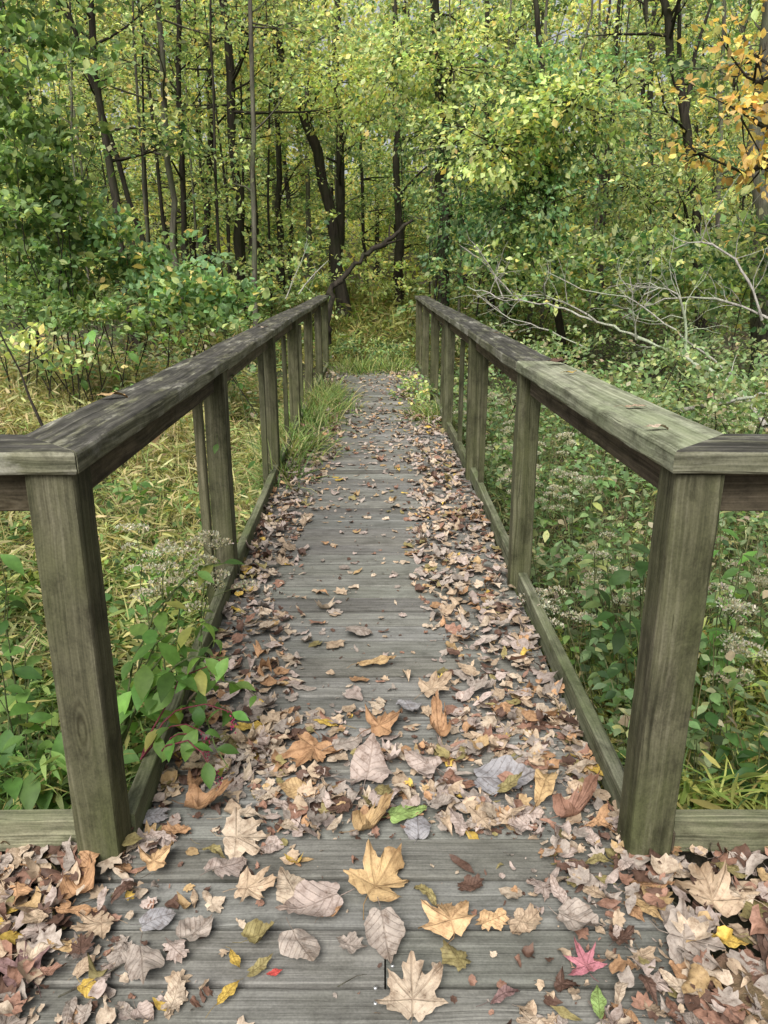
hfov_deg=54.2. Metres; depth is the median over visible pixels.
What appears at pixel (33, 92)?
woodland tree
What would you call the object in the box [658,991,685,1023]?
fallen leaf
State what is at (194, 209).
slender tree
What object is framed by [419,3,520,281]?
woodland tree
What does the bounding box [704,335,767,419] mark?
shrub
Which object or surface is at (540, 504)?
weed
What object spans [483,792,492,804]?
fallen leaf
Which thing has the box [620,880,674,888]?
fallen leaf
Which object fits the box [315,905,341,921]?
fallen leaf
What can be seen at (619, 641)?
weed
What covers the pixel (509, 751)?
fallen leaf
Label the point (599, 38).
slender tree
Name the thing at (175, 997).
fallen leaf
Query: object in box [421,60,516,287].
woodland tree
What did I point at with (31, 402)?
bare stem
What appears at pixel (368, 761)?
fallen leaf
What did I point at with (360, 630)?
fallen leaf
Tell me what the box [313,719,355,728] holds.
fallen leaf
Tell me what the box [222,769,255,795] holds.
fallen leaf
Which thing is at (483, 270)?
sapling
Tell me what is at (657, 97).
woodland tree
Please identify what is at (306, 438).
grass tuft
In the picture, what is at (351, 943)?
fallen leaf
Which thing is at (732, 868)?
fallen leaf
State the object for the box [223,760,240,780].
fallen leaf
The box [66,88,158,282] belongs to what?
sapling
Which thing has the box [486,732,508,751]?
fallen leaf
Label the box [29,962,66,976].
fallen leaf
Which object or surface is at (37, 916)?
fallen leaf
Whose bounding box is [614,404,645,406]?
fallen leaf
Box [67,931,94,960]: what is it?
fallen leaf
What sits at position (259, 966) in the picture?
fallen leaf
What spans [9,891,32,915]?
fallen leaf
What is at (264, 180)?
sapling
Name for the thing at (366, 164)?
woodland tree
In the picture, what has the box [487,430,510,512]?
weed
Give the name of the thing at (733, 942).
fallen leaf
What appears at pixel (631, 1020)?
fallen leaf
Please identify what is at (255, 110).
woodland tree
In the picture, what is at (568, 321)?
undergrowth
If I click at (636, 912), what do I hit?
fallen leaf
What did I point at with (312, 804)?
fallen leaf
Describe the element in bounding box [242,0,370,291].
tree
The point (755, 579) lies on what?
flowering weed
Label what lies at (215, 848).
fallen leaf
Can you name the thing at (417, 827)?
fallen leaf
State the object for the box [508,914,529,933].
fallen leaf
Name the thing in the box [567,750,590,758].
fallen leaf
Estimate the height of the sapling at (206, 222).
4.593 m
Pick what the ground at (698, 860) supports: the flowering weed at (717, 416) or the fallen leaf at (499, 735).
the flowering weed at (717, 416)
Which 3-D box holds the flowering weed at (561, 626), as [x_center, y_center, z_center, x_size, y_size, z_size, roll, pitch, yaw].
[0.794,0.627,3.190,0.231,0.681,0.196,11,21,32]
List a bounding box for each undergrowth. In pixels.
[0,263,314,425]
[0,472,258,796]
[415,292,767,458]
[426,360,767,808]
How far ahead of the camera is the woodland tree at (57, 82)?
18.91 m
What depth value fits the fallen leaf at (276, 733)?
2.46 m
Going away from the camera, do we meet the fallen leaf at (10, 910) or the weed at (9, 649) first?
the fallen leaf at (10, 910)
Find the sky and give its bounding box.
[0,0,760,201]
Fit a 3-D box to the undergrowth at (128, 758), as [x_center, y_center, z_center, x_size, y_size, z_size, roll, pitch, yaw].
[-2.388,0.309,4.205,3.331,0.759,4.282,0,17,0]
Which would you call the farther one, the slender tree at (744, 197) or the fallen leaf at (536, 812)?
the slender tree at (744, 197)
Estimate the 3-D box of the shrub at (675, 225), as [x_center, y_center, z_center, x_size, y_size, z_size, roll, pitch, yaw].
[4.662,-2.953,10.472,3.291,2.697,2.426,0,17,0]
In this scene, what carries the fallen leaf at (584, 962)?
on the footbridge
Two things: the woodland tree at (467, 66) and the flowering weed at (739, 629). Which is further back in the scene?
the woodland tree at (467, 66)
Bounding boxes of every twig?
[58,949,161,997]
[337,974,366,986]
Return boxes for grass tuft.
[233,413,352,479]
[233,435,335,508]
[250,385,364,445]
[280,365,362,404]
[280,376,369,422]
[315,346,403,378]
[357,349,439,375]
[392,393,465,425]
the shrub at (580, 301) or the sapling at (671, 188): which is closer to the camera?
the shrub at (580, 301)
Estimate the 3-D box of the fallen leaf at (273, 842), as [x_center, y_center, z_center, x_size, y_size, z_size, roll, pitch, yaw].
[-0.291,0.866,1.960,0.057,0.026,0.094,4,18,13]
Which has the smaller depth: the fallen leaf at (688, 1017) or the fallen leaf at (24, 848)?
the fallen leaf at (688, 1017)
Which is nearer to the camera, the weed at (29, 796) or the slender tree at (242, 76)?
the weed at (29, 796)
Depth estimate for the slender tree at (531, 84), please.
16.58 m
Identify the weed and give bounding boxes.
[0,554,53,772]
[0,699,70,809]
[72,282,209,409]
[115,522,160,653]
[117,559,244,745]
[129,545,183,669]
[140,660,248,761]
[147,539,199,681]
[161,732,226,789]
[172,640,256,776]
[178,553,257,668]
[184,529,233,657]
[213,374,255,468]
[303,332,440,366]
[385,368,458,408]
[484,462,494,493]
[485,443,505,451]
[486,394,491,460]
[487,394,506,463]
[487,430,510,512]
[492,425,504,508]
[497,464,541,482]
[500,419,514,486]
[500,437,512,494]
[502,441,545,470]
[505,475,542,524]
[517,587,560,614]
[533,445,557,552]
[535,452,548,513]
[535,484,563,576]
[536,430,542,495]
[545,585,595,694]
[547,415,555,438]
[550,468,593,589]
[554,444,579,503]
[555,431,576,538]
[563,475,605,541]
[569,463,612,586]
[572,550,617,663]
[573,532,616,644]
[574,524,610,649]
[578,483,601,552]
[578,551,608,682]
[579,440,600,497]
[582,512,652,708]
[584,584,644,662]
[584,595,615,693]
[592,520,614,610]
[598,565,633,702]
[602,452,620,530]
[622,470,642,521]
[626,559,647,674]
[629,480,650,543]
[692,564,753,700]
[694,708,767,808]
[698,550,748,697]
[702,529,764,717]
[703,406,728,429]
[703,641,767,771]
[704,582,759,751]
[705,421,737,433]
[709,601,759,693]
[712,393,729,429]
[718,511,746,568]
[721,392,741,426]
[721,559,767,609]
[727,413,756,433]
[759,626,767,642]
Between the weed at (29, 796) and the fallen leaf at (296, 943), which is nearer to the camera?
the fallen leaf at (296, 943)
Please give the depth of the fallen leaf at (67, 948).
1.65 m
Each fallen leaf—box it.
[0,852,12,872]
[0,879,14,895]
[0,895,12,904]
[0,905,13,933]
[0,936,50,996]
[0,1012,29,1023]
[6,844,29,856]
[6,907,17,913]
[6,942,69,958]
[9,882,33,905]
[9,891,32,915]
[12,934,24,951]
[12,951,17,959]
[13,867,28,881]
[15,921,48,942]
[21,909,51,923]
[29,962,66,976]
[42,904,98,915]
[47,935,79,952]
[59,856,94,905]
[62,982,78,1023]
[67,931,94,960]
[67,955,95,980]
[70,909,127,938]
[71,931,94,958]
[73,998,93,1023]
[77,978,102,998]
[78,850,98,867]
[87,964,112,984]
[90,392,127,397]
[106,937,128,971]
[111,873,149,903]
[114,863,131,872]
[114,1001,143,1021]
[124,932,164,983]
[130,907,175,930]
[130,1000,153,1019]
[134,840,173,875]
[143,807,169,824]
[145,828,176,846]
[159,821,190,834]
[161,780,171,788]
[162,937,189,963]
[164,971,187,1012]
[171,777,233,809]
[173,914,212,943]
[179,761,204,769]
[192,840,225,858]
[200,856,247,878]
[201,752,220,764]
[206,806,266,820]
[206,980,239,1016]
[210,807,266,859]
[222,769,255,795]
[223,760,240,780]
[223,865,277,902]
[228,947,240,967]
[231,720,267,729]
[232,918,276,943]
[234,953,272,979]
[240,762,263,768]
[242,690,276,721]
[257,781,284,800]
[259,739,287,757]
[259,834,288,853]
[266,708,288,725]
[267,798,288,809]
[267,968,282,975]
[270,730,288,746]
[270,733,301,739]
[274,819,306,832]
[275,867,304,904]
[275,879,353,916]
[277,777,306,798]
[278,917,320,960]
[282,730,342,767]
[289,728,310,739]
[304,785,325,805]
[306,765,341,776]
[310,790,332,813]
[311,715,326,728]
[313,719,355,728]
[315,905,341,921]
[321,736,361,752]
[322,791,355,813]
[326,794,359,812]
[336,931,367,953]
[339,790,393,832]
[340,625,372,635]
[343,839,409,919]
[350,655,396,666]
[350,733,391,798]
[357,702,401,736]
[364,897,405,963]
[374,784,392,797]
[375,787,400,805]
[375,951,447,1023]
[382,804,426,823]
[396,699,421,711]
[403,749,443,777]
[403,815,430,841]
[414,884,439,905]
[415,670,451,698]
[418,900,474,943]
[428,793,453,808]
[429,689,450,739]
[436,767,447,784]
[436,768,476,788]
[440,939,470,971]
[442,749,477,756]
[446,738,470,758]
[448,807,471,837]
[457,873,483,891]
[463,754,540,794]
[466,816,498,829]
[467,802,500,826]
[475,908,508,930]
[476,984,519,1006]
[481,805,528,830]
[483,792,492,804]
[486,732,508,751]
[486,771,522,794]
[490,699,513,715]
[493,744,522,757]
[507,687,537,695]
[508,805,543,823]
[508,815,533,831]
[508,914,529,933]
[512,1004,555,1023]
[514,903,542,934]
[516,1009,544,1023]
[526,877,551,901]
[529,768,557,813]
[530,806,546,825]
[538,1012,557,1023]
[546,357,565,361]
[547,770,599,818]
[548,897,605,930]
[550,874,567,902]
[550,966,580,992]
[557,1014,567,1023]
[560,759,596,778]
[561,779,592,796]
[562,937,606,981]
[565,858,598,873]
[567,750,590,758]
[570,817,614,828]
[570,853,613,863]
[583,885,624,904]
[585,821,602,847]
[590,985,606,1023]
[604,1003,633,1023]
[605,1008,632,1023]
[607,809,619,816]
[608,925,636,946]
[610,980,627,1006]
[610,1002,640,1023]
[613,892,644,921]
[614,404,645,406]
[618,859,633,871]
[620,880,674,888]
[621,890,662,920]
[625,942,661,969]
[634,958,657,1004]
[638,1000,669,1022]
[640,970,672,992]
[643,424,668,429]
[649,897,726,971]
[658,968,711,1008]
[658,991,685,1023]
[668,985,706,1009]
[669,848,689,862]
[672,1011,693,1023]
[673,860,746,924]
[673,868,690,877]
[690,1011,707,1023]
[705,992,750,1010]
[709,843,724,858]
[709,975,723,989]
[711,862,746,878]
[711,933,748,947]
[715,953,767,1021]
[727,962,761,976]
[729,885,767,907]
[739,898,766,918]
[744,990,762,1009]
[749,994,767,1022]
[758,959,766,972]
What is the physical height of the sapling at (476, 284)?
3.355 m
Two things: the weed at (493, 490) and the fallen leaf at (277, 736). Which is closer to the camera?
the fallen leaf at (277, 736)
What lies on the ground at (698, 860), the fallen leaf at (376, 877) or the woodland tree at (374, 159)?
the woodland tree at (374, 159)
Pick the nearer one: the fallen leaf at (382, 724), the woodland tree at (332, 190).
the fallen leaf at (382, 724)
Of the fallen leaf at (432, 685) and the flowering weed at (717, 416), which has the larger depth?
the flowering weed at (717, 416)
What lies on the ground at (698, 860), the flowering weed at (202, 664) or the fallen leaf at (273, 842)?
the flowering weed at (202, 664)
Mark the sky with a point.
(563, 38)
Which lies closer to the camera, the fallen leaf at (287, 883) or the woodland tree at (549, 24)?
the fallen leaf at (287, 883)
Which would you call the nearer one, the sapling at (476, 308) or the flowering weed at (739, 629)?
the flowering weed at (739, 629)
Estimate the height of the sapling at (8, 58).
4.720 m
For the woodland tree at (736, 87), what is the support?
on the ground at (698, 860)
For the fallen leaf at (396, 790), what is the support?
on the leaf litter at (664, 868)
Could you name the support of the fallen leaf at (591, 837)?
on the footbridge
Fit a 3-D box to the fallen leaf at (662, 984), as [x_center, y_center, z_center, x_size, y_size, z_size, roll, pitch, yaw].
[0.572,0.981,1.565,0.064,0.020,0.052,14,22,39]
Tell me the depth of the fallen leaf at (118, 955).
1.64 m
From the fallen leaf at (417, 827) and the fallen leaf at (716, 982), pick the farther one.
the fallen leaf at (417, 827)
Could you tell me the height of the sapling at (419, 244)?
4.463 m
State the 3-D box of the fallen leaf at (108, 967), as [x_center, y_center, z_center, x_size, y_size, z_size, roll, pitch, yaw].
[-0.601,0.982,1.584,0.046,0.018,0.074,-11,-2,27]
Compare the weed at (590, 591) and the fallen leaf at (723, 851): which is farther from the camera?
the weed at (590, 591)
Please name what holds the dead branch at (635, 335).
on the undergrowth at (696, 733)
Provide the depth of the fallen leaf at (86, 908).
1.74 m
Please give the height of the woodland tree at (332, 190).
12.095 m
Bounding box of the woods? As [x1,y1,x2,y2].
[21,0,762,279]
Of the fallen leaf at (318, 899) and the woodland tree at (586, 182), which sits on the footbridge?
the fallen leaf at (318, 899)
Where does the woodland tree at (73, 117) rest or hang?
on the ground at (698, 860)
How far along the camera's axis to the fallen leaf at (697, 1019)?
1.50 m
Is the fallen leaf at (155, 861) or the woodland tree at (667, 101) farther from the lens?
the woodland tree at (667, 101)
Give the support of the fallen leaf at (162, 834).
on the footbridge
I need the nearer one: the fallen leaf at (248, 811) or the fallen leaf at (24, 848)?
the fallen leaf at (24, 848)
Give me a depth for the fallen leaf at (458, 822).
2.02 m
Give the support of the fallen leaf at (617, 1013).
on the footbridge
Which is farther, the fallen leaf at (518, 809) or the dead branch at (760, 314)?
the dead branch at (760, 314)
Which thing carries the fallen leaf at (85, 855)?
on the leaf litter at (664, 868)
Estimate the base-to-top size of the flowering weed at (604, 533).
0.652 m
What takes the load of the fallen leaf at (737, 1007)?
on the leaf litter at (664, 868)
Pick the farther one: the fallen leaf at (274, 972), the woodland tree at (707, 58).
the woodland tree at (707, 58)
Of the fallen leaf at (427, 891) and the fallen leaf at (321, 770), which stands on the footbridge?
the fallen leaf at (427, 891)
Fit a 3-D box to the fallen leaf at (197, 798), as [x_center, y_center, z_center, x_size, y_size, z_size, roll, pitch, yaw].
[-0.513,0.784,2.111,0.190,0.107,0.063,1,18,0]
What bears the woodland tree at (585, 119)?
on the ground at (698, 860)
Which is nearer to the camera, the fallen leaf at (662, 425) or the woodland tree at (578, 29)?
the fallen leaf at (662, 425)
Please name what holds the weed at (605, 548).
on the ground at (698, 860)
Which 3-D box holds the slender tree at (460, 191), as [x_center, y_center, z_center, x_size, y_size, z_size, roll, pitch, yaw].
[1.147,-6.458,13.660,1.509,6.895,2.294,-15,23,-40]
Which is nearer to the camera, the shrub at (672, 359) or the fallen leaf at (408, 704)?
the fallen leaf at (408, 704)
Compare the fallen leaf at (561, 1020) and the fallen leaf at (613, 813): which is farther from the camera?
the fallen leaf at (613, 813)
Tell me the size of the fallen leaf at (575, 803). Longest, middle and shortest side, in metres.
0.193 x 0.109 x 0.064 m
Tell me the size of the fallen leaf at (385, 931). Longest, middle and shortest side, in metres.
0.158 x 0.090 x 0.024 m
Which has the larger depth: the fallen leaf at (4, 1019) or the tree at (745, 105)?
the tree at (745, 105)
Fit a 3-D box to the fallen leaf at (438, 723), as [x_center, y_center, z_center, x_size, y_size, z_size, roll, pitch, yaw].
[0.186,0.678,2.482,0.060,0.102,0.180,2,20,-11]
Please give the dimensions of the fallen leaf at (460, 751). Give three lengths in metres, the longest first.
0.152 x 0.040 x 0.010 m
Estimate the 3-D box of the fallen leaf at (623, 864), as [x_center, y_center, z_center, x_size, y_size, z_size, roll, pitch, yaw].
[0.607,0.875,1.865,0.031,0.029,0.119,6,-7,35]
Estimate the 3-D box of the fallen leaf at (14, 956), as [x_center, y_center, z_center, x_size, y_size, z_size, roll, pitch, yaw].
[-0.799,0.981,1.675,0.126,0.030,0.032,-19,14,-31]
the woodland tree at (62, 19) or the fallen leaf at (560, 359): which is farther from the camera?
the woodland tree at (62, 19)
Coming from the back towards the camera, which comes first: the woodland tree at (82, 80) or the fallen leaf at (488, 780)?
the woodland tree at (82, 80)
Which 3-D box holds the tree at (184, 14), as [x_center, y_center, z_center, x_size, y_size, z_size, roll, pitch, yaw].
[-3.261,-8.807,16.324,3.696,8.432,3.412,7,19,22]
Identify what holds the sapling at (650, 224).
on the ground at (698, 860)
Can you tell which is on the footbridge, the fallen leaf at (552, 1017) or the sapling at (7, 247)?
the fallen leaf at (552, 1017)
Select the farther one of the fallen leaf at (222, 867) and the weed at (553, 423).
the weed at (553, 423)
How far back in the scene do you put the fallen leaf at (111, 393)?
2.24 m
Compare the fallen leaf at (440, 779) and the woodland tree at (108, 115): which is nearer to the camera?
the fallen leaf at (440, 779)
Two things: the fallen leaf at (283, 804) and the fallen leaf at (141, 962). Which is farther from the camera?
the fallen leaf at (283, 804)
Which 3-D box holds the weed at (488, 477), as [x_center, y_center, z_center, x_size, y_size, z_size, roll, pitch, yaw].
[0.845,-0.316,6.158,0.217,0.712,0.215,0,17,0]
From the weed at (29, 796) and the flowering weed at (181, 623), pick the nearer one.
the weed at (29, 796)
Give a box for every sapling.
[0,37,75,313]
[0,57,62,300]
[0,102,116,311]
[0,138,24,262]
[0,165,33,285]
[0,180,49,309]
[0,183,25,270]
[28,90,129,270]
[30,110,107,268]
[56,83,112,286]
[61,56,164,291]
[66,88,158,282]
[103,3,221,261]
[157,0,279,331]
[188,84,271,276]
[205,1,319,299]
[219,86,315,292]
[362,125,437,290]
[405,135,463,297]
[428,166,531,332]
[456,181,515,301]
[457,135,551,319]
[466,89,549,324]
[472,90,576,314]
[473,175,536,291]
[517,155,584,316]
[536,0,668,324]
[579,135,689,283]
[604,169,674,301]
[607,117,688,322]
[623,121,709,268]
[680,58,752,271]
[701,42,766,296]
[709,52,767,314]
[711,164,752,264]
[725,200,755,275]
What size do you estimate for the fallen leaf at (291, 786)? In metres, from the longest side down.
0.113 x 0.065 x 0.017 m
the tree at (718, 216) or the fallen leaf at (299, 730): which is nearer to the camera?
the fallen leaf at (299, 730)
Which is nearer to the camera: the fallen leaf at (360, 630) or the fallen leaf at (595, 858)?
the fallen leaf at (595, 858)
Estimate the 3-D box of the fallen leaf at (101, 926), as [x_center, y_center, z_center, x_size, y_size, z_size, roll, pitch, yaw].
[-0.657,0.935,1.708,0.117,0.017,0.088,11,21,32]
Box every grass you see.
[0,340,315,687]
[0,543,207,809]
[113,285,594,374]
[452,374,767,766]
[541,612,767,809]
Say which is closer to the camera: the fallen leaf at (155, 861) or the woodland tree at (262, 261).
the fallen leaf at (155, 861)
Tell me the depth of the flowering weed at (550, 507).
4.68 m
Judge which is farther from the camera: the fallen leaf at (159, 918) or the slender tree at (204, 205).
the slender tree at (204, 205)
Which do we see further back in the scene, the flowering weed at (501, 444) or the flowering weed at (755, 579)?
the flowering weed at (501, 444)
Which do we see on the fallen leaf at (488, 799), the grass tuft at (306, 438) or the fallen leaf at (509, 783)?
the fallen leaf at (509, 783)
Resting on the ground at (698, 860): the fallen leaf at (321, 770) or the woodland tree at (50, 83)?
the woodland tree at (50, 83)
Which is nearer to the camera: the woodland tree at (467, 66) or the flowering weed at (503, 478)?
the flowering weed at (503, 478)
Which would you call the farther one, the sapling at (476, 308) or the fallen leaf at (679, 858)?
the sapling at (476, 308)
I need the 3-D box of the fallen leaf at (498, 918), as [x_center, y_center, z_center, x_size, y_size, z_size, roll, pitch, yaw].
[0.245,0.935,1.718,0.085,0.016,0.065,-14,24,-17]
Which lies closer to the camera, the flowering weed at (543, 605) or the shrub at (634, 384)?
the flowering weed at (543, 605)
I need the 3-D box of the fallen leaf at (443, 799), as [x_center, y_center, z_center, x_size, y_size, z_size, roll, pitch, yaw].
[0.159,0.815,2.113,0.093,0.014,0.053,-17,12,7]
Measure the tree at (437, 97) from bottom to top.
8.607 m
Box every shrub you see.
[0,145,167,404]
[0,322,134,381]
[93,227,277,418]
[231,209,353,324]
[309,232,436,301]
[396,206,590,364]
[440,319,531,409]
[460,209,636,394]
[507,324,610,423]
[524,196,735,388]
[561,347,686,500]
[589,200,767,388]
[615,324,757,414]
[637,174,767,399]
[644,341,767,500]
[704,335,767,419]
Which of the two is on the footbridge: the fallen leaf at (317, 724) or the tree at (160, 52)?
the fallen leaf at (317, 724)
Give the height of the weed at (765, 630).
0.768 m
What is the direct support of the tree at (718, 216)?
on the ground at (698, 860)
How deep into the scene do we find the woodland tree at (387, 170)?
25.41 m
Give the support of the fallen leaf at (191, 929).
on the footbridge
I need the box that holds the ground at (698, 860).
[0,200,767,988]
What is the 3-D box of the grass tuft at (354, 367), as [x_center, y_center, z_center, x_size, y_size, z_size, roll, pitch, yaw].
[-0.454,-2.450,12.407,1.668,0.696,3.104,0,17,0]
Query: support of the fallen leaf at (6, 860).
on the leaf litter at (664, 868)
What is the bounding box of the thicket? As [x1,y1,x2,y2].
[0,0,144,409]
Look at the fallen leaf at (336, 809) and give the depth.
2.12 m
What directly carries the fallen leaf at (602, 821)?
on the leaf litter at (664, 868)
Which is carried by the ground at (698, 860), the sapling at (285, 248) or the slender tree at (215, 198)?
the sapling at (285, 248)
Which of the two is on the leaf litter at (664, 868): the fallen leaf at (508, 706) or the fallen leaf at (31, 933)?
the fallen leaf at (31, 933)
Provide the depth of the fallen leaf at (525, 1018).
1.50 m
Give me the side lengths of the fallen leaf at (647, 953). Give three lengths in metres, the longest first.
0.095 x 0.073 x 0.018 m
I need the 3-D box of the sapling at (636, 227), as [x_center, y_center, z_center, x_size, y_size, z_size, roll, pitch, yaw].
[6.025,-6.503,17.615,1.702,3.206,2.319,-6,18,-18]
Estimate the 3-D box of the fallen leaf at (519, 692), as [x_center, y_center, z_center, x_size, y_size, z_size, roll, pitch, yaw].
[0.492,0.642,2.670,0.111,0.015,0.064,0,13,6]
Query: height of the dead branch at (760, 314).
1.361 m
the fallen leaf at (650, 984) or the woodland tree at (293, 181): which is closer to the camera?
the fallen leaf at (650, 984)
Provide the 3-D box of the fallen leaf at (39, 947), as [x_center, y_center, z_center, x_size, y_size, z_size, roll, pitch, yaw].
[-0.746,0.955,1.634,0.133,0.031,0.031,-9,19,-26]
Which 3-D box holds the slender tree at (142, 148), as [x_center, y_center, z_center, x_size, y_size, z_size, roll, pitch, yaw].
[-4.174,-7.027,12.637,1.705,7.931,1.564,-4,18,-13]
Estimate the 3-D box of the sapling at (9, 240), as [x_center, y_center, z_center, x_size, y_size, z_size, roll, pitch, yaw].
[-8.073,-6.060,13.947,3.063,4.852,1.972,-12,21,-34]
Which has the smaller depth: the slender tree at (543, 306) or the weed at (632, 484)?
the weed at (632, 484)
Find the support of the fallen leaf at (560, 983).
on the footbridge
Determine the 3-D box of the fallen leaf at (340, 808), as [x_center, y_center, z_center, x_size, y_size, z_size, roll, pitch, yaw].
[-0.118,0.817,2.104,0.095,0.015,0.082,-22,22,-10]
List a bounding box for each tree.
[0,0,54,288]
[0,0,88,270]
[0,5,59,320]
[0,6,69,282]
[3,0,134,302]
[4,0,104,241]
[4,2,101,258]
[6,9,71,239]
[7,0,104,332]
[24,0,223,354]
[25,1,120,269]
[34,0,133,265]
[35,14,159,263]
[37,0,196,342]
[44,7,156,228]
[46,35,142,258]
[61,0,153,247]
[68,0,244,338]
[71,0,203,314]
[73,0,186,330]
[76,0,246,314]
[78,0,245,284]
[90,7,214,256]
[106,0,227,261]
[111,0,187,306]
[124,0,264,267]
[127,0,230,266]
[135,0,246,267]
[145,0,245,262]
[147,0,358,329]
[148,0,291,269]
[151,0,230,262]
[154,46,260,263]
[155,0,263,337]
[168,0,345,279]
[174,0,494,321]
[181,1,278,302]
[188,0,351,280]
[193,0,347,326]
[193,39,296,270]
[196,0,295,228]
[198,1,291,266]
[214,0,337,315]
[216,0,354,304]
[223,0,333,289]
[235,0,413,295]
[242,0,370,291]
[265,8,350,275]
[270,8,407,273]
[283,0,389,281]
[304,0,435,292]
[308,0,475,306]
[321,36,424,281]
[339,0,567,347]
[355,0,443,279]
[361,0,454,254]
[365,12,498,290]
[372,0,583,322]
[385,1,496,270]
[401,0,486,299]
[401,0,504,342]
[406,0,676,364]
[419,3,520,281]
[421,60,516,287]
[435,0,571,259]
[443,14,489,250]
[449,0,563,298]
[456,0,624,268]
[475,0,568,333]
[480,40,571,239]
[493,1,535,302]
[496,33,595,285]
[499,0,585,344]
[506,0,694,327]
[519,0,620,339]
[542,56,582,266]
[555,0,648,297]
[555,6,659,292]
[556,0,754,339]
[562,0,664,325]
[564,67,646,272]
[574,0,675,272]
[574,0,721,301]
[588,0,726,277]
[594,0,696,270]
[602,5,723,252]
[605,0,751,260]
[606,0,680,327]
[606,0,741,325]
[619,0,767,255]
[633,85,737,253]
[634,0,767,394]
[647,0,767,330]
[652,0,741,286]
[657,0,761,247]
[660,0,767,253]
[683,19,758,203]
[687,4,763,259]
[693,5,767,228]
[700,1,767,298]
[706,0,767,243]
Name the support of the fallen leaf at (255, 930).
on the footbridge
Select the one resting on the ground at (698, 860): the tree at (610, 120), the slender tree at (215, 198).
the tree at (610, 120)
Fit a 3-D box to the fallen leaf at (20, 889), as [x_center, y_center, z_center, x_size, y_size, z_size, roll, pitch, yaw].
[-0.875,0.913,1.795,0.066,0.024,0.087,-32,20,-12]
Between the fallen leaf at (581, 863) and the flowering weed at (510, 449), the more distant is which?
the flowering weed at (510, 449)
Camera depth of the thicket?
7.76 m
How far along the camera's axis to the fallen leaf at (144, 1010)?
1.52 m
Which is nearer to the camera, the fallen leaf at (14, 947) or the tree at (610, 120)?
the fallen leaf at (14, 947)
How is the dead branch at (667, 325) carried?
on the dead branch at (635, 335)
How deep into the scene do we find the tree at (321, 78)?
15.15 m
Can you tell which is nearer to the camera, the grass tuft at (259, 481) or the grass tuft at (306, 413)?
the grass tuft at (259, 481)
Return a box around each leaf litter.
[0,358,767,1023]
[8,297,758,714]
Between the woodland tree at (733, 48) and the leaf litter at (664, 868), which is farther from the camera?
the woodland tree at (733, 48)
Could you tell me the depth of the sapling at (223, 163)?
13.52 m
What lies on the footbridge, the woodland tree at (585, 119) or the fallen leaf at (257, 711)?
the fallen leaf at (257, 711)
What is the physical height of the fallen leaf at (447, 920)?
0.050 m
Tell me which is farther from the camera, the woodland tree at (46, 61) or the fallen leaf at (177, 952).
the woodland tree at (46, 61)
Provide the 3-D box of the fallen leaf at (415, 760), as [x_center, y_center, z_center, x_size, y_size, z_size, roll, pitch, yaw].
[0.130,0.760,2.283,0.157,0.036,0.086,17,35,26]
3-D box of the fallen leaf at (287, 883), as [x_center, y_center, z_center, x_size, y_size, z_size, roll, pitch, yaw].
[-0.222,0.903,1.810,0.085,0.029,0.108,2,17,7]
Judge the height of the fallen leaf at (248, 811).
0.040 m
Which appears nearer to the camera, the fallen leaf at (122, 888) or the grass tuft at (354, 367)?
the fallen leaf at (122, 888)
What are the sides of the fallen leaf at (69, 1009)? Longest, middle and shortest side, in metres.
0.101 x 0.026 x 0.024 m
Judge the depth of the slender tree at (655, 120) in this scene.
13.82 m
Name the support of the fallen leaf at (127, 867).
on the leaf litter at (664, 868)
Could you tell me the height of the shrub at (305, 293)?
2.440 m
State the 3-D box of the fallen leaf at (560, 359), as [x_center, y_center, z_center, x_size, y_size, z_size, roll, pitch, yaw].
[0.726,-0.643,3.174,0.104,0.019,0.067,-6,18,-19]
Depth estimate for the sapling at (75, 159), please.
18.60 m
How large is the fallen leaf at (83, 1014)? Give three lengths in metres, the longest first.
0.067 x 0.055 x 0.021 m
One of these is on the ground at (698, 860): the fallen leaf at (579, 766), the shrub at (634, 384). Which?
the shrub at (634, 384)
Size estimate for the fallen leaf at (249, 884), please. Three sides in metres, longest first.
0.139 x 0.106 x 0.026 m
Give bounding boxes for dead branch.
[285,242,308,298]
[298,260,328,294]
[452,248,730,373]
[461,212,767,428]
[463,247,511,294]
[623,174,767,320]
[681,354,765,411]
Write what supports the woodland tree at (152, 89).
on the ground at (698, 860)
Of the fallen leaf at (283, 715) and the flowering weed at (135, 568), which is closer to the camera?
the fallen leaf at (283, 715)
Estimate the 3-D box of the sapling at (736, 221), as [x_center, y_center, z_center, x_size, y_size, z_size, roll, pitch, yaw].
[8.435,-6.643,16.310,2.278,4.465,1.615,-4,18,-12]
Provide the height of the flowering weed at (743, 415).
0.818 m
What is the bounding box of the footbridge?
[0,295,767,1023]
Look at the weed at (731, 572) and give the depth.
2.84 m
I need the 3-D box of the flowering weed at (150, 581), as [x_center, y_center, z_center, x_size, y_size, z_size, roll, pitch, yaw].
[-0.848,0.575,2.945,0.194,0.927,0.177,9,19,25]
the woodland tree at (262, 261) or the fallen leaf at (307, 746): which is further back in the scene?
the woodland tree at (262, 261)
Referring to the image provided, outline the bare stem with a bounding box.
[0,331,51,425]
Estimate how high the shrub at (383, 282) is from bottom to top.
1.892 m
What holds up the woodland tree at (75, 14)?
on the ground at (698, 860)
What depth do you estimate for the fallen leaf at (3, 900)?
1.79 m
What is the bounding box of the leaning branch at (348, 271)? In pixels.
[326,219,413,344]
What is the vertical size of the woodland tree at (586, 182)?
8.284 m

